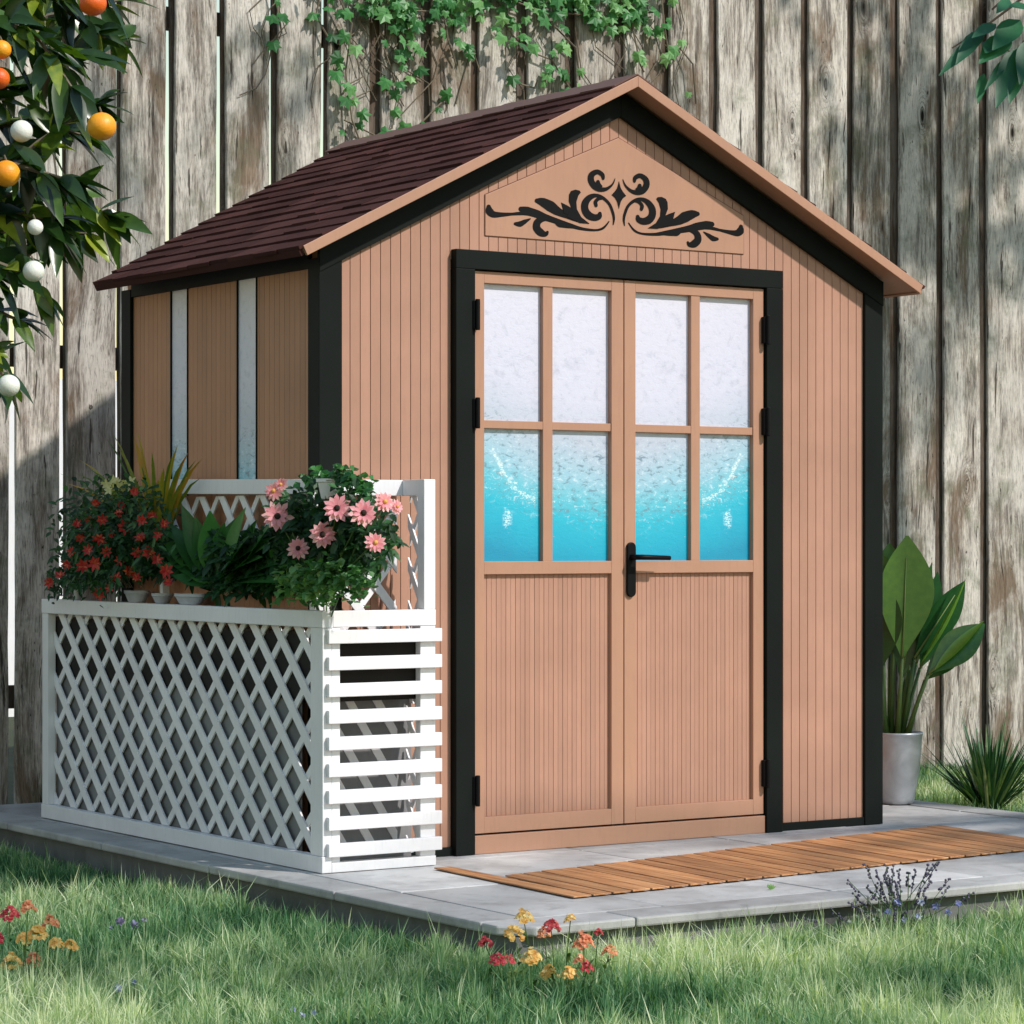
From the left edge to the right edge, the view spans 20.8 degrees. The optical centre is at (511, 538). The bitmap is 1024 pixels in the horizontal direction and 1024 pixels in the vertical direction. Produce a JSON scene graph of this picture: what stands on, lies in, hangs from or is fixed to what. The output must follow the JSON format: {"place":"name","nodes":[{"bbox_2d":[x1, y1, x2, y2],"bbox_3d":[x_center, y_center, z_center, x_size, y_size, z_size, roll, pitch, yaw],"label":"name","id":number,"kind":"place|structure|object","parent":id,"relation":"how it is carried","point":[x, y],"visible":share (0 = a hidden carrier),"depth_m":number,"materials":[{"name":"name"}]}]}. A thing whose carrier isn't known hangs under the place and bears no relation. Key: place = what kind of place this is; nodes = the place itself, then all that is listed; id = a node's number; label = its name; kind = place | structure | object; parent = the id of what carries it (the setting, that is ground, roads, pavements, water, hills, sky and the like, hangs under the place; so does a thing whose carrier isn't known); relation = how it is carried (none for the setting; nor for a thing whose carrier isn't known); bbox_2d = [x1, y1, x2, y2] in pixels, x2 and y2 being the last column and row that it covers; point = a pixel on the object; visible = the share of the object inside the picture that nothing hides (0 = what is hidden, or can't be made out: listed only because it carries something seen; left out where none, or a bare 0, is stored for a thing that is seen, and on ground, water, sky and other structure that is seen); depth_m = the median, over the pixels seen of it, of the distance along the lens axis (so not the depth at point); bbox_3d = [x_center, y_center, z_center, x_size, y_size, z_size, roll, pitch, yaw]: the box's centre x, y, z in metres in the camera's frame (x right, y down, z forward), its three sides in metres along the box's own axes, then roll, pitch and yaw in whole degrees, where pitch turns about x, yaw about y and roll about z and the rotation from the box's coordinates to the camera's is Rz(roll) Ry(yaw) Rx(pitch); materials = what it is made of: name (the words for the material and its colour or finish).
{"place":"outdoors","nodes":[
{"label":"outdoors","id":0,"kind":"place"},
{"bbox_2d":[8,379,116,716],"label":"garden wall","id":1,"kind":"structure","parent":0,"point":[11,610],"depth_m":17.79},
{"bbox_2d":[9,0,322,380],"label":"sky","id":2,"kind":"structure","parent":0,"point":[11,328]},
{"bbox_2d":[0,717,1023,1023],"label":"ground","id":3,"kind":"structure","parent":0,"point":[11,759],"depth_m":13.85,"materials":[{"name":"green plant"}]},
{"bbox_2d":[0,900,78,988],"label":"garden flowers","id":4,"kind":"object","parent":3,"relation":"on","point":[53,943],"visible":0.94,"depth_m":6.90,"materials":[{"name":"yellow plant"}]},
{"bbox_2d":[0,0,160,423],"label":"orange tree","id":5,"kind":"object","parent":3,"relation":"on","point":[51,233],"visible":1,"depth_m":7.14,"materials":[{"name":"green plant"}]},
{"bbox_2d":[108,917,146,933],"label":"wildflowers","id":6,"kind":"object","parent":3,"relation":"on","point":[121,920],"visible":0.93,"depth_m":7.81,"materials":[{"name":"purple plant"}]},
{"bbox_2d":[114,979,141,999],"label":"wildflowers","id":7,"kind":"object","parent":3,"relation":"on","point":[135,981],"visible":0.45,"depth_m":6.63,"materials":[{"name":"blue plant"}]},
{"bbox_2d":[290,1007,316,1018],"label":"wildflowers","id":8,"kind":"object","parent":3,"relation":"on","point":[301,1014],"visible":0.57,"depth_m":6.36,"materials":[{"name":"blue plant"}]},
{"bbox_2d":[0,0,1023,804],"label":"fence","id":9,"kind":"object","parent":3,"relation":"on","point":[864,120],"visible":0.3,"depth_m":13.02,"materials":[{"name":"grey wood"}]},
{"bbox_2d":[239,0,696,138],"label":"ivy","id":10,"kind":"object","parent":9,"relation":"attached to","point":[401,12],"visible":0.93,"depth_m":12.00,"materials":[{"name":"green plant"}]},
{"bbox_2d":[477,908,617,1001],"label":"garden flowers","id":11,"kind":"object","parent":3,"relation":"on","point":[547,971],"visible":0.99,"depth_m":6.78,"materials":[{"name":"yellow plant"}]},
{"bbox_2d":[848,909,879,927],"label":"wildflowers","id":12,"kind":"object","parent":3,"relation":"on","point":[856,916],"visible":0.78,"depth_m":7.83,"materials":[{"name":"white plant"}]},
{"bbox_2d":[803,861,974,937],"bbox_3d":[1.052,1.016,7.769,0.487,0.247,0.272,0,0,-17],"label":"lavender plant","id":13,"kind":"object","parent":3,"relation":"on","point":[889,884],"visible":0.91,"depth_m":7.79,"materials":[{"name":"plant"}]},
{"bbox_2d":[884,898,961,946],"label":"wildflowers","id":14,"kind":"object","parent":3,"relation":"on","point":[935,905],"visible":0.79,"depth_m":7.71,"materials":[{"name":"blue plant"}]},
{"bbox_2d":[920,705,1023,809],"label":"spiky plant","id":15,"kind":"object","parent":3,"relation":"on","point":[993,779],"visible":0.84,"depth_m":11.32,"materials":[{"name":"green plant"}]},
{"bbox_2d":[939,0,1023,108],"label":"broadleaf tree","id":16,"kind":"object","parent":3,"relation":"on","point":[1007,74],"visible":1,"depth_m":10.09,"materials":[{"name":"green plant"}]},
{"bbox_2d":[0,802,1023,917],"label":"patio paving","id":17,"kind":"structure","parent":0,"point":[429,882],"depth_m":8.58,"materials":[{"name":"concrete"}]},
{"bbox_2d":[41,479,441,873],"bbox_3d":[-0.969,0.408,9.434,0.423,1.220,2.078,0,0,-34],"label":"planter","id":18,"kind":"object","parent":17,"relation":"on","point":[212,769],"visible":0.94,"depth_m":8.90,"materials":[{"name":"white paint"}]},
{"bbox_2d":[73,590,82,599],"bbox_3d":[-1.555,0.201,9.977,0.038,0.037,0.038,0,0,-34],"label":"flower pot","id":19,"kind":"object","parent":18,"relation":"on","point":[77,596],"visible":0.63,"depth_m":9.96,"materials":[{"name":"ceramic"}]},
{"bbox_2d":[44,472,180,607],"bbox_3d":[-1.395,0.009,9.675,0.250,0.475,1.304,0,0,-34],"label":"red flower bush","id":20,"kind":"object","parent":18,"relation":"in","point":[109,532],"visible":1,"depth_m":9.56,"materials":[{"name":"green plant"}]},
{"bbox_2d":[89,475,148,510],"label":"yellow bloom plant","id":21,"kind":"object","parent":20,"relation":"on","point":[107,485],"visible":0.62,"depth_m":9.60,"materials":[{"name":"beige plant"}]},
{"bbox_2d":[62,434,200,602],"bbox_3d":[-1.309,-0.075,9.596,0.128,0.590,1.166,0,0,-34],"label":"striped grass plant","id":22,"kind":"object","parent":18,"relation":"in","point":[173,499],"visible":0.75,"depth_m":9.42,"materials":[{"name":"green plant"}]},
{"bbox_2d":[65,525,301,607],"bbox_3d":[-1.118,0.095,9.360,0.147,0.295,1.723,0,0,-34],"label":"leafy filler plant","id":23,"kind":"object","parent":18,"relation":"in","point":[216,586],"visible":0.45,"depth_m":9.00,"materials":[{"name":"green plant"}]},
{"bbox_2d":[158,506,277,604],"bbox_3d":[-0.938,0.055,9.026,0.115,0.329,0.915,0,0,-31],"label":"broad leaf plant","id":24,"kind":"object","parent":18,"relation":"in","point":[191,537],"visible":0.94,"depth_m":9.16,"materials":[{"name":"green plant"}]},
{"bbox_2d":[269,551,378,609],"bbox_3d":[-0.570,0.112,8.402,0.124,0.206,0.677,0,0,-34],"label":"light leaf plant","id":25,"kind":"object","parent":18,"relation":"in","point":[313,584],"visible":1,"depth_m":8.36,"materials":[{"name":"green plant"}]},
{"bbox_2d":[255,471,409,616],"bbox_3d":[-0.529,0.040,8.453,0.272,0.503,1.002,0,0,-34],"label":"pink daisy plant","id":26,"kind":"object","parent":18,"relation":"in","point":[343,523],"visible":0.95,"depth_m":8.36,"materials":[{"name":"green plant"}]},
{"bbox_2d":[292,463,379,498],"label":"hanging pot plant","id":27,"kind":"object","parent":18,"relation":"hanging from","point":[345,477],"visible":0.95,"depth_m":8.43,"materials":[{"name":"green plant"}]},
{"bbox_2d":[93,74,924,856],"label":"garden shed","id":28,"kind":"structure","parent":17,"relation":"on","point":[601,364],"depth_m":9.34,"materials":[{"name":"beige paint"}]},
{"bbox_2d":[170,289,187,495],"bbox_3d":[-1.132,-0.512,9.508,0.014,0.734,0.128,0,0,-34],"label":"side window","id":29,"kind":"structure","parent":28,"relation":"in","point":[179,298],"depth_m":9.51,"materials":[{"name":"white glass"}]},
{"bbox_2d":[236,277,256,478],"bbox_3d":[-0.862,-0.512,9.104,0.014,0.734,0.135,0,0,-34],"label":"side window","id":30,"kind":"structure","parent":28,"relation":"in","point":[246,290],"depth_m":9.11,"materials":[{"name":"white glass"}]},
{"bbox_2d":[473,271,622,833],"bbox_3d":[0.120,0.045,9.158,0.610,1.819,0.060,0,0,-34],"label":"door","id":31,"kind":"structure","parent":28,"relation":"in","point":[548,401],"depth_m":9.17,"materials":[{"name":"beige paint"}]},
{"bbox_2d":[623,280,770,822],"bbox_3d":[0.641,0.045,9.485,0.610,1.819,0.093,0,0,-34],"label":"door","id":32,"kind":"structure","parent":28,"relation":"in","point":[696,421],"depth_m":9.50,"materials":[{"name":"beige paint"}]},
{"bbox_2d":[0,800,1023,936],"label":"patio kerb","id":33,"kind":"structure","parent":17,"relation":"on","point":[466,917],"depth_m":8.05,"materials":[{"name":"concrete"}]},
{"bbox_2d":[434,825,1023,897],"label":"deck mat","id":34,"kind":"object","parent":17,"relation":"on","point":[919,844],"visible":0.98,"depth_m":8.73,"materials":[{"name":"brown wood"}]},
{"bbox_2d":[767,884,775,889],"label":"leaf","id":35,"kind":"object","parent":17,"relation":"on","point":[770,886],"visible":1,"depth_m":8.10,"materials":[{"name":"green plant"}]},
{"bbox_2d":[883,536,984,804],"bbox_3d":[1.555,0.504,10.727,0.504,1.030,0.200,0,0,-6],"label":"potted paddle plant","id":36,"kind":"object","parent":17,"relation":"on","point":[921,614],"visible":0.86,"depth_m":10.69,"materials":[{"name":"green plant"}]},
{"bbox_2d":[0,828,1023,968],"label":"patio base","id":37,"kind":"object","parent":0,"point":[94,858],"visible":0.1,"depth_m":8.13,"materials":[{"name":"concrete"}]}
]}

